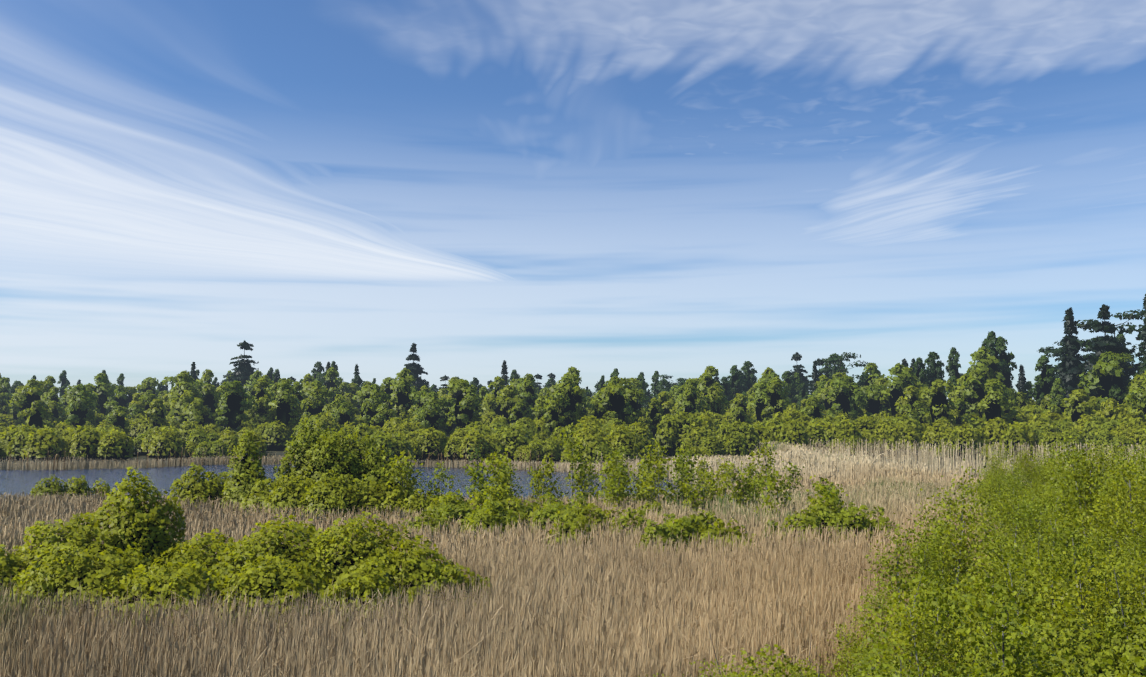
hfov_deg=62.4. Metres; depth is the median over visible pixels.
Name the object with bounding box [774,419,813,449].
bush
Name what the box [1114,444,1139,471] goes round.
sapling
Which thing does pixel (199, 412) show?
tree
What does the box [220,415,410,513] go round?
bushes
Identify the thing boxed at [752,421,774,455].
bush
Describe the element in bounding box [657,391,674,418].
tree
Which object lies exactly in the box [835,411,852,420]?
bush
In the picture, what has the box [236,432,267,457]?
bush
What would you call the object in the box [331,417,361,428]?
bush
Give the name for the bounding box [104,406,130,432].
tree
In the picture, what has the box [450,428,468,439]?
bush
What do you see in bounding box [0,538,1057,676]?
reeds
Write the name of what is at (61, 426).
bush
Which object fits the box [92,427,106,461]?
bush
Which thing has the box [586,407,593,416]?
bush
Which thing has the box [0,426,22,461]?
bush
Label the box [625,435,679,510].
sapling
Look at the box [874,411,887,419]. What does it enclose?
tree
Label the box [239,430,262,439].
bush
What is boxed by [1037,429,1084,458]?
bush
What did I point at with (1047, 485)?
sapling
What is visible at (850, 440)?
bush
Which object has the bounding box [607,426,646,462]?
bush
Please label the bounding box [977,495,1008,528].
sapling
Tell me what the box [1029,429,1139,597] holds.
bush
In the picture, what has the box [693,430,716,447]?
bush
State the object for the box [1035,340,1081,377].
pine
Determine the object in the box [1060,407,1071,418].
bush
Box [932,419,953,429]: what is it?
bush
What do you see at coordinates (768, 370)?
tree
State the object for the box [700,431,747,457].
bush
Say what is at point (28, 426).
bush
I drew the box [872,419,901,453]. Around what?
bush
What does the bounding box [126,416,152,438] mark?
bush
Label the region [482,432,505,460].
bush
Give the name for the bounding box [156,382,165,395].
birch
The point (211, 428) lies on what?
bush
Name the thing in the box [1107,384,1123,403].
birch
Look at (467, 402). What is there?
tree
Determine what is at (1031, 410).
bush
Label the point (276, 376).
birch
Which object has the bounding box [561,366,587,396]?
tree
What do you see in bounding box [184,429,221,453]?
bush
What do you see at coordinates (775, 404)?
tree
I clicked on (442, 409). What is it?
tree
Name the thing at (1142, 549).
sapling
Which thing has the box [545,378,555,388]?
birch
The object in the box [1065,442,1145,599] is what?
bush
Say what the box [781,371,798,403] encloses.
birch
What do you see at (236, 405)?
tree
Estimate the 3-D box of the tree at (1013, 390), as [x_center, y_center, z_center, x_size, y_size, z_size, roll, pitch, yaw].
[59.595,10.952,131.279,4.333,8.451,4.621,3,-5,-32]
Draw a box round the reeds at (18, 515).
[0,474,1025,570]
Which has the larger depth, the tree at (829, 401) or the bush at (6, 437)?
the tree at (829, 401)
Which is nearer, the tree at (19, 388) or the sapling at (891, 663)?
the sapling at (891, 663)
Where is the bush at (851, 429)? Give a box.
[806,419,861,449]
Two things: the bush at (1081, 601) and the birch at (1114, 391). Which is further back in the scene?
the birch at (1114, 391)
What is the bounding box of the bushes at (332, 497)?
[30,462,747,557]
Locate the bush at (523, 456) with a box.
[513,445,536,464]
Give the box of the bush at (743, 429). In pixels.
[715,419,760,456]
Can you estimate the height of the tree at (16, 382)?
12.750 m
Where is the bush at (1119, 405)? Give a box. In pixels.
[1094,403,1128,414]
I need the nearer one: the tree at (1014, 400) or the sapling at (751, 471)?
the sapling at (751, 471)
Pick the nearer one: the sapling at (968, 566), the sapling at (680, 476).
the sapling at (968, 566)
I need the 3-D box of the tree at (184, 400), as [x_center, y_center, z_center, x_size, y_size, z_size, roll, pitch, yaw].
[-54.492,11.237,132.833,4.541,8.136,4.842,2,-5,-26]
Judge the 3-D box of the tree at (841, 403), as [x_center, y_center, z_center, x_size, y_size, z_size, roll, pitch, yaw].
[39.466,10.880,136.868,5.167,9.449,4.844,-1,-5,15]
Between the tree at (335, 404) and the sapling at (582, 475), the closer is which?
the sapling at (582, 475)
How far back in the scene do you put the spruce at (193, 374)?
204.91 m
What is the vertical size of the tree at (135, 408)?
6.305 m
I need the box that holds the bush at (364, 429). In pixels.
[350,423,375,456]
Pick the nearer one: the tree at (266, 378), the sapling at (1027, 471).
the sapling at (1027, 471)
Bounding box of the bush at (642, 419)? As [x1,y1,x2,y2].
[638,416,656,447]
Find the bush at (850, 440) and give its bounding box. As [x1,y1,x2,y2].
[829,435,860,455]
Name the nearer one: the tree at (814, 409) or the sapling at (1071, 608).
the sapling at (1071, 608)
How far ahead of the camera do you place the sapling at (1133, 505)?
18.38 m
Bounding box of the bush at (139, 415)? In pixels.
[129,413,146,420]
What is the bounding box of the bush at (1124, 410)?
[1090,406,1127,416]
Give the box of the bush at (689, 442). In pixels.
[679,438,704,457]
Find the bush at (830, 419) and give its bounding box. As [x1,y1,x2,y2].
[811,414,844,426]
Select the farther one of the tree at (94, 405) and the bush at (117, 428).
the tree at (94, 405)
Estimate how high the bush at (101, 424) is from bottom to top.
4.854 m
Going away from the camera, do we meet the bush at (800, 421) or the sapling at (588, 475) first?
the sapling at (588, 475)
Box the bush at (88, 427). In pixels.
[71,425,111,433]
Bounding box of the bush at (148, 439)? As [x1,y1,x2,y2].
[142,424,182,457]
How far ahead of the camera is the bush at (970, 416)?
118.29 m
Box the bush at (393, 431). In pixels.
[382,428,397,438]
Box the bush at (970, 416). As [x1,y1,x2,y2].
[958,414,983,426]
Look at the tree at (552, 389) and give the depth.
124.98 m
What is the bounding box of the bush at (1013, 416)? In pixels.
[1001,410,1030,427]
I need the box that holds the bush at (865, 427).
[854,418,876,434]
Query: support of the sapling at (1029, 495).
on the ground
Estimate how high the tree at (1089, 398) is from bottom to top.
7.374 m
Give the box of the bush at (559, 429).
[550,423,580,447]
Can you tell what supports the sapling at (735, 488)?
on the ground
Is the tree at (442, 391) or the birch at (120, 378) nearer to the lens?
the tree at (442, 391)
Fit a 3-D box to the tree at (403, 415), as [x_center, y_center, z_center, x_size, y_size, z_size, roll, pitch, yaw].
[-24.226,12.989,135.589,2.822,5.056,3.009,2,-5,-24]
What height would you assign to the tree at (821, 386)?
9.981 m
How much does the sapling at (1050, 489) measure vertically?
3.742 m
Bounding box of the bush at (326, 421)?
[311,413,339,440]
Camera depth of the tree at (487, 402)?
145.98 m
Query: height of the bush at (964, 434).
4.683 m
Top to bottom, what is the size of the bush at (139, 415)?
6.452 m
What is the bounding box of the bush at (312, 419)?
[292,413,328,439]
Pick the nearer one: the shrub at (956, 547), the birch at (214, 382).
the shrub at (956, 547)
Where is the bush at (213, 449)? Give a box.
[192,439,229,460]
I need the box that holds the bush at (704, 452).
[686,446,712,458]
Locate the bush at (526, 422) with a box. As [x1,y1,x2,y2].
[516,417,539,434]
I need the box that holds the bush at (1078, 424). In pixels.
[1072,414,1097,432]
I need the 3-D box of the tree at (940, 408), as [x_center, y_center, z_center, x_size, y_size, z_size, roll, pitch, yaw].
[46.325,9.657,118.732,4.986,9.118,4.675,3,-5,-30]
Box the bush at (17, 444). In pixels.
[6,426,57,462]
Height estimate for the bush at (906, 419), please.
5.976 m
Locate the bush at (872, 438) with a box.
[862,431,884,455]
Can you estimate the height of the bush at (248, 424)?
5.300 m
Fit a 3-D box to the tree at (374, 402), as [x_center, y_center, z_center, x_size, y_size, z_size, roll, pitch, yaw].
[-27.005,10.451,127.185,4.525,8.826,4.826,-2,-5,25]
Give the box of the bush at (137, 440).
[133,430,150,455]
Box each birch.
[8,385,17,392]
[57,370,69,401]
[116,373,124,386]
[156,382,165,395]
[212,377,217,388]
[267,367,272,379]
[272,369,280,382]
[311,361,324,378]
[315,373,322,384]
[331,361,338,378]
[431,385,437,392]
[470,377,480,393]
[507,369,519,388]
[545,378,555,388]
[598,375,607,389]
[610,368,618,376]
[636,372,649,402]
[638,375,646,402]
[650,371,660,398]
[719,377,732,399]
[727,365,744,397]
[739,372,748,396]
[740,361,757,391]
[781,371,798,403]
[792,372,802,404]
[798,383,808,405]
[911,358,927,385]
[924,351,945,392]
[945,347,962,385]
[945,375,959,407]
[981,331,1006,381]
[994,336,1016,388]
[1022,380,1035,399]
[1031,354,1055,404]
[1033,385,1044,406]
[1049,378,1066,415]
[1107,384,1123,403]
[1116,334,1135,381]
[1133,359,1145,378]
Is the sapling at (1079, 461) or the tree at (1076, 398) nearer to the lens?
the sapling at (1079, 461)
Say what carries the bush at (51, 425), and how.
on the ground
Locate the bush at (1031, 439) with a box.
[1020,428,1039,459]
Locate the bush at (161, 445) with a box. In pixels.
[148,427,186,461]
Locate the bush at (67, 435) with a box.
[60,425,80,461]
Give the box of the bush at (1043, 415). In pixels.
[1027,410,1067,424]
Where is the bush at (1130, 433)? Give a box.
[1119,426,1145,455]
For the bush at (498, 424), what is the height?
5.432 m
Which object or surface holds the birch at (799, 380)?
on the ground
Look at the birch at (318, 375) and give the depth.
220.95 m
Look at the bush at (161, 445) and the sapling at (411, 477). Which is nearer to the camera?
the sapling at (411, 477)
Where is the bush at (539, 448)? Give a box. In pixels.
[527,439,560,463]
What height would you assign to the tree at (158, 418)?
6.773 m
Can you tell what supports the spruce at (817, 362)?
on the ground
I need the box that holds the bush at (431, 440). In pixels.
[413,427,449,460]
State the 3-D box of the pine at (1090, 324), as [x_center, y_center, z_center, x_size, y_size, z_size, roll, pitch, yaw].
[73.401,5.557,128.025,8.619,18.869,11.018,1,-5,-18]
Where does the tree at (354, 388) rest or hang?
on the ground
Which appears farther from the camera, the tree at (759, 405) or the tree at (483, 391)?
the tree at (483, 391)
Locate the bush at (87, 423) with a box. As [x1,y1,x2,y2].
[85,421,112,428]
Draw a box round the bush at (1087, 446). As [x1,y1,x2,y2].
[1082,437,1093,456]
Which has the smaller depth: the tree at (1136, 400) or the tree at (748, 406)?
the tree at (1136, 400)
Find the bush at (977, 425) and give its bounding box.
[962,413,1002,429]
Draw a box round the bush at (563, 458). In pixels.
[561,447,573,465]
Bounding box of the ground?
[0,447,1108,485]
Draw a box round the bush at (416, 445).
[407,439,422,462]
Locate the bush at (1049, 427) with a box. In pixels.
[1025,421,1059,441]
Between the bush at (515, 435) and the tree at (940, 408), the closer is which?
the bush at (515, 435)
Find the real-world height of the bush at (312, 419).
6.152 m
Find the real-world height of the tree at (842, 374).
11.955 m
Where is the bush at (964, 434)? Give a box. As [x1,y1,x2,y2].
[936,424,989,458]
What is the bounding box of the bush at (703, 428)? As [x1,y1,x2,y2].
[677,421,715,444]
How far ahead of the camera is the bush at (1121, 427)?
98.70 m
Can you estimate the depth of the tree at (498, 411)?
146.00 m
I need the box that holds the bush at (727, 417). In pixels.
[722,412,736,423]
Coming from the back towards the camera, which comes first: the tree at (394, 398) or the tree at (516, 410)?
the tree at (394, 398)
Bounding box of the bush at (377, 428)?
[370,425,381,431]
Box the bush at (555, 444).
[543,436,568,462]
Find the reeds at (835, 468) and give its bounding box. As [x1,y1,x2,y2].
[0,438,1145,496]
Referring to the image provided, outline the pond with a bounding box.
[0,464,706,503]
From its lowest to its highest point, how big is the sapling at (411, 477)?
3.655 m
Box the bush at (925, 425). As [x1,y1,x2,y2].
[920,423,929,430]
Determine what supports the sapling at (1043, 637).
on the ground
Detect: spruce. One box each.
[190,362,197,381]
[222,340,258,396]
[324,362,330,382]
[353,364,359,376]
[404,343,431,390]
[436,375,449,393]
[501,360,508,385]
[534,373,543,389]
[544,373,555,386]
[714,372,719,382]
[790,352,810,401]
[805,358,824,392]
[809,365,818,394]
[902,358,908,366]
[910,358,915,372]
[1015,364,1025,391]
[1054,307,1085,407]
[1070,304,1135,409]
[1128,294,1145,392]
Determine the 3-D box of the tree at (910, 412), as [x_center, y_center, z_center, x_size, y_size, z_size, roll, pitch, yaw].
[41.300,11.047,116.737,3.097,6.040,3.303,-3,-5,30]
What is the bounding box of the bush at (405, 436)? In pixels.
[398,432,410,439]
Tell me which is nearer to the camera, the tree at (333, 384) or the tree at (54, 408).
the tree at (54, 408)
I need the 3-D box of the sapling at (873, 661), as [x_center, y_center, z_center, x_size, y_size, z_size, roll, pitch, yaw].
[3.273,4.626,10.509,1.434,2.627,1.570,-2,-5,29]
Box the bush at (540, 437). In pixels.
[531,434,561,447]
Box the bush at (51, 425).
[43,420,53,427]
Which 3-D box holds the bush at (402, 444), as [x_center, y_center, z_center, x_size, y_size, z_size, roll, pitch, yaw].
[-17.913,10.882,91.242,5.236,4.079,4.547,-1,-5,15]
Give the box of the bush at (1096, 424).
[1078,416,1141,442]
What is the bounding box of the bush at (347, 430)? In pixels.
[336,426,358,452]
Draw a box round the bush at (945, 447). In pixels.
[936,442,954,459]
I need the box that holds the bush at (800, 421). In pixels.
[796,418,808,428]
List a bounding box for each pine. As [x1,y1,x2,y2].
[659,374,686,386]
[819,352,869,389]
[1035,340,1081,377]
[1051,339,1096,371]
[1074,309,1143,382]
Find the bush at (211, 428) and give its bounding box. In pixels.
[183,421,220,436]
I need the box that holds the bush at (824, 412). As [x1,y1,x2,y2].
[820,410,829,416]
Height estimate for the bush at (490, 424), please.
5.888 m
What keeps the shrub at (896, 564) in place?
on the ground
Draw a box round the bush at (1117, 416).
[1095,409,1125,421]
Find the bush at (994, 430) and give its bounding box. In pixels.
[981,417,1013,443]
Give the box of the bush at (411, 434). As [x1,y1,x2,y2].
[406,432,419,446]
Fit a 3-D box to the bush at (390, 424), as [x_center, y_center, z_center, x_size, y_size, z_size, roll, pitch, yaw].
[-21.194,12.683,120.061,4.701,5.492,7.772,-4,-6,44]
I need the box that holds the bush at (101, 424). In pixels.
[98,420,111,428]
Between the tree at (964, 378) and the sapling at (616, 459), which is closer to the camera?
the sapling at (616, 459)
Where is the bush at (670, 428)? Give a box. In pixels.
[655,409,702,455]
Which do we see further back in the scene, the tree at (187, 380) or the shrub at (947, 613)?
the tree at (187, 380)
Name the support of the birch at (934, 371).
on the ground
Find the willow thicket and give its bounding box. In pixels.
[0,466,493,645]
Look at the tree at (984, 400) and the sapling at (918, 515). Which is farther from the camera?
the tree at (984, 400)
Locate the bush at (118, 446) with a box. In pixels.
[67,428,134,463]
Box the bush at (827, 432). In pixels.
[806,419,846,451]
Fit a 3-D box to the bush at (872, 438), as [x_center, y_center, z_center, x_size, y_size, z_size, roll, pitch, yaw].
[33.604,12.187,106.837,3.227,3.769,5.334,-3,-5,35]
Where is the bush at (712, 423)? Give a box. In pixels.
[700,413,718,430]
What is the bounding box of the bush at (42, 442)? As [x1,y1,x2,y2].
[21,425,68,463]
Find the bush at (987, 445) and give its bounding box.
[980,443,1005,459]
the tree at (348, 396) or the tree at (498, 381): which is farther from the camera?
the tree at (348, 396)
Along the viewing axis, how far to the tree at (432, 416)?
117.83 m
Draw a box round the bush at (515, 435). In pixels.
[494,422,532,461]
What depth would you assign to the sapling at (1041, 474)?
23.71 m
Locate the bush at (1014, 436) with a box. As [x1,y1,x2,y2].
[999,422,1039,459]
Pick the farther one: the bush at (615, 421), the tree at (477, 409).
the tree at (477, 409)
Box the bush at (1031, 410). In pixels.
[1020,403,1046,417]
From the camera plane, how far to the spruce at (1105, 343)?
123.81 m
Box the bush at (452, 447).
[444,437,462,460]
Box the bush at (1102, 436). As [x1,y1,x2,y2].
[1088,430,1137,459]
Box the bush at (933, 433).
[921,423,949,454]
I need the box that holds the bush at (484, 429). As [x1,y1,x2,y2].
[465,421,495,435]
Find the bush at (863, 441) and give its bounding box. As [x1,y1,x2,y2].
[855,433,867,452]
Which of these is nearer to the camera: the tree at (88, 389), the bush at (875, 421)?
the bush at (875, 421)
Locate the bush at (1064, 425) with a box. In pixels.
[1034,417,1076,432]
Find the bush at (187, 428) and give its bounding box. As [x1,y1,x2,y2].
[179,421,203,443]
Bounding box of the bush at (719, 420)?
[694,409,725,429]
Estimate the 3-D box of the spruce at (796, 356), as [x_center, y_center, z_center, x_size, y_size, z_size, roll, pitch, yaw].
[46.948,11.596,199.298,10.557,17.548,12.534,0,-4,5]
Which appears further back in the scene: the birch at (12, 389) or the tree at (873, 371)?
the birch at (12, 389)
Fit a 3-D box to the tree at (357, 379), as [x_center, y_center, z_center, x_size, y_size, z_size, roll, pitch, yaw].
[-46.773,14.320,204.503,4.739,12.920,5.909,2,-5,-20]
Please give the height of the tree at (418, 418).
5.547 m
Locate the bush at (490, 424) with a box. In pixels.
[487,414,533,428]
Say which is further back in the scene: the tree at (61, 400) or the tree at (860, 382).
the tree at (61, 400)
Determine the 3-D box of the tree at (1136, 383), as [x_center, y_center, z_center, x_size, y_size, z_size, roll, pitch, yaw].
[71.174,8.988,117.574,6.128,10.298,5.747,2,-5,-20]
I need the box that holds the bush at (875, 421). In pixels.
[854,414,879,424]
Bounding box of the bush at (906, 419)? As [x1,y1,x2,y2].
[878,414,926,445]
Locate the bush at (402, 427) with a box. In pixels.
[390,421,418,431]
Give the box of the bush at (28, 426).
[17,425,57,434]
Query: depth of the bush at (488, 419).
140.21 m
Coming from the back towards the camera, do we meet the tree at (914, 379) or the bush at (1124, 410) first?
the tree at (914, 379)
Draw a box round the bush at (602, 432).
[570,423,607,441]
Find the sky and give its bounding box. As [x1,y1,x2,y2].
[0,0,1145,401]
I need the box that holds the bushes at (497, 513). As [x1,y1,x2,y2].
[401,489,755,568]
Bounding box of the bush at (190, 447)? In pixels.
[181,441,196,458]
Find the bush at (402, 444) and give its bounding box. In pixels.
[364,430,413,464]
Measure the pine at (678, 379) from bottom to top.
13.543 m
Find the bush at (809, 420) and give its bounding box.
[803,417,821,425]
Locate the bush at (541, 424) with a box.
[534,417,549,437]
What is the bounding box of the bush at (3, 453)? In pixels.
[0,441,13,461]
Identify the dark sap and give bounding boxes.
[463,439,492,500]
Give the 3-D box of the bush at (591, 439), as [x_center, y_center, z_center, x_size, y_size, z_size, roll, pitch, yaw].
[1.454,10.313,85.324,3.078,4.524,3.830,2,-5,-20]
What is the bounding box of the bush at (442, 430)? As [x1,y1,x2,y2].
[439,424,452,438]
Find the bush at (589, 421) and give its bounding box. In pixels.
[575,415,603,428]
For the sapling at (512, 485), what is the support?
on the ground
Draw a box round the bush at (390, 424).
[382,417,424,432]
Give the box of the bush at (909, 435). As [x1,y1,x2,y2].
[877,420,921,456]
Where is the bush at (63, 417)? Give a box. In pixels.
[44,412,71,426]
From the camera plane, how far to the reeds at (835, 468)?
68.36 m
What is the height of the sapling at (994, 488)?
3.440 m
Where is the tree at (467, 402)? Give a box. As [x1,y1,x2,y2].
[446,380,481,427]
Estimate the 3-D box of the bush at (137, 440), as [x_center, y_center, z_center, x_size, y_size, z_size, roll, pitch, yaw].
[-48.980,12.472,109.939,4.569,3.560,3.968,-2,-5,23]
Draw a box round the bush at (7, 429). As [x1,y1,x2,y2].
[0,425,17,433]
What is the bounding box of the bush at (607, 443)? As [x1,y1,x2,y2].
[600,435,614,455]
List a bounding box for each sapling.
[382,449,431,511]
[392,455,427,496]
[425,462,459,502]
[463,461,490,503]
[476,447,522,503]
[483,454,526,502]
[483,481,508,507]
[493,458,519,498]
[523,466,556,499]
[527,453,565,503]
[542,428,598,504]
[567,459,603,500]
[588,445,634,516]
[593,460,625,501]
[597,460,634,513]
[603,447,633,498]
[624,456,653,502]
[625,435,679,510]
[636,470,657,506]
[641,449,665,503]
[660,439,706,513]
[663,453,700,497]
[674,478,703,514]
[687,656,772,676]
[692,454,717,498]
[698,468,723,500]
[705,456,734,506]
[718,461,756,517]
[731,467,760,512]
[734,461,765,495]
[747,476,767,503]
[748,439,780,496]
[749,465,794,522]
[752,664,799,676]
[773,461,804,493]
[775,656,847,676]
[805,475,847,515]
[811,478,845,515]
[816,617,868,676]
[818,601,885,676]
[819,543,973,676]
[823,573,916,676]
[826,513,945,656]
[827,635,895,676]
[834,622,915,675]
[849,631,945,676]
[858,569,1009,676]
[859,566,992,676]
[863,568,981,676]
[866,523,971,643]
[872,513,969,659]
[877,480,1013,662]
[877,644,1015,676]
[884,498,992,607]
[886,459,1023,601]
[888,516,974,622]
[904,529,954,629]
[914,561,979,657]
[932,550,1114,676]
[933,627,998,676]
[934,557,1000,671]
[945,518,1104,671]
[949,544,985,610]
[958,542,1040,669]
[959,481,1045,588]
[964,602,1067,676]
[967,464,1006,507]
[969,478,987,502]
[970,511,1003,553]
[971,449,1012,492]
[975,470,995,512]
[976,464,1032,558]
[976,488,1071,585]
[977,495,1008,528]
[978,468,1018,534]
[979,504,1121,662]
[980,471,1009,521]
[982,475,1054,534]
[984,454,1007,477]
[985,527,1012,566]
[987,444,1025,483]
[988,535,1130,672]
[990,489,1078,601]
[991,541,1062,584]
[996,470,1014,503]
[998,609,1068,671]
[1000,496,1051,555]
[1002,471,1032,508]
[1005,495,1090,602]
[1005,541,1096,648]
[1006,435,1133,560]
[1011,448,1046,492]
[1015,445,1050,488]
[1018,463,1047,497]
[1023,468,1105,549]
[1023,630,1115,676]
[1025,461,1065,506]
[1027,471,1065,504]
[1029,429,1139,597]
[1030,490,1070,532]
[1033,475,1080,540]
[1036,475,1083,517]
[1038,441,1063,478]
[1041,467,1083,511]
[1041,582,1099,650]
[1042,458,1065,487]
[1043,449,1066,479]
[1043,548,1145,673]
[1049,465,1123,560]
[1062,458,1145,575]
[1063,445,1082,467]
[1063,501,1092,567]
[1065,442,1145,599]
[1065,613,1145,676]
[1066,453,1093,474]
[1067,482,1108,540]
[1071,512,1133,615]
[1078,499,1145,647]
[1087,438,1124,479]
[1089,441,1112,477]
[1092,527,1145,620]
[1100,443,1145,532]
[1101,440,1130,479]
[1108,461,1145,569]
[1111,438,1145,523]
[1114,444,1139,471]
[1120,474,1145,527]
[1126,443,1145,475]
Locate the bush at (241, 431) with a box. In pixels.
[236,427,255,436]
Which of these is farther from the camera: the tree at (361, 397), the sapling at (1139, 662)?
the tree at (361, 397)
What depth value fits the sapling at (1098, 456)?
33.62 m
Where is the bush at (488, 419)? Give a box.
[479,412,503,424]
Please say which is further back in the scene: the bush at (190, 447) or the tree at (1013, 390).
the tree at (1013, 390)
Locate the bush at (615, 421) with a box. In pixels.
[603,418,625,426]
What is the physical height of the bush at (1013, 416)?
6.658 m
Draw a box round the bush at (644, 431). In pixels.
[609,422,654,459]
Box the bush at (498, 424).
[489,418,537,435]
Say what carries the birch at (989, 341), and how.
on the ground
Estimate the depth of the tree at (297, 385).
141.38 m
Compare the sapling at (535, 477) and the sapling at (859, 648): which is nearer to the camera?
the sapling at (859, 648)
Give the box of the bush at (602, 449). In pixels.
[590,442,633,463]
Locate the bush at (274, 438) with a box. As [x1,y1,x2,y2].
[253,420,294,450]
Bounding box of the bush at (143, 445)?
[141,431,161,453]
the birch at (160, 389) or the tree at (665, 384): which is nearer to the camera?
the tree at (665, 384)
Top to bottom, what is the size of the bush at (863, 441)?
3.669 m
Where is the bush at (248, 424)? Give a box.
[225,417,263,430]
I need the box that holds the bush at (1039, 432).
[1035,425,1084,457]
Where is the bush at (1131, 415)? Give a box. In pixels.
[1120,412,1145,426]
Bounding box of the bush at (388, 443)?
[361,430,399,462]
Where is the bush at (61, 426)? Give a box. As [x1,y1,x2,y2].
[54,420,71,432]
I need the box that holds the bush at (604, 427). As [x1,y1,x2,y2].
[572,423,612,436]
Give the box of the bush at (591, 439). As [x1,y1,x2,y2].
[571,428,605,466]
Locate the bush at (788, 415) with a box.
[769,407,808,423]
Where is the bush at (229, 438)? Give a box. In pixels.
[219,430,239,460]
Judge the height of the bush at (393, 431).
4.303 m
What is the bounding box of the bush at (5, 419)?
[0,414,13,426]
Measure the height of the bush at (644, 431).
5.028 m
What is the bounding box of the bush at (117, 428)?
[105,426,123,431]
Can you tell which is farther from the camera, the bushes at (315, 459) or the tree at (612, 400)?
the tree at (612, 400)
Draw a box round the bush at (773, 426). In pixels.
[764,417,794,438]
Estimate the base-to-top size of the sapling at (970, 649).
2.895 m
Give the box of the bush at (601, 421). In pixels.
[576,416,612,425]
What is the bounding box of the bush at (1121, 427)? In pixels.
[1113,422,1137,436]
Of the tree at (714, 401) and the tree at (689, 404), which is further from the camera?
the tree at (714, 401)
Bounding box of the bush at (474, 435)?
[458,427,488,463]
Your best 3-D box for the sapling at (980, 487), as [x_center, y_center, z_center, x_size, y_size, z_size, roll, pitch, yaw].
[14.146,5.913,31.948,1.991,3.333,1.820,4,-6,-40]
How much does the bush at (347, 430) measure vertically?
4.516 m
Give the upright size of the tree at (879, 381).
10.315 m
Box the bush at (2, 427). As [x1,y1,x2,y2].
[0,422,9,434]
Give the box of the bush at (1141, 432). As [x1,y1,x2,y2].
[1110,425,1145,458]
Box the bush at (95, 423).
[91,411,106,427]

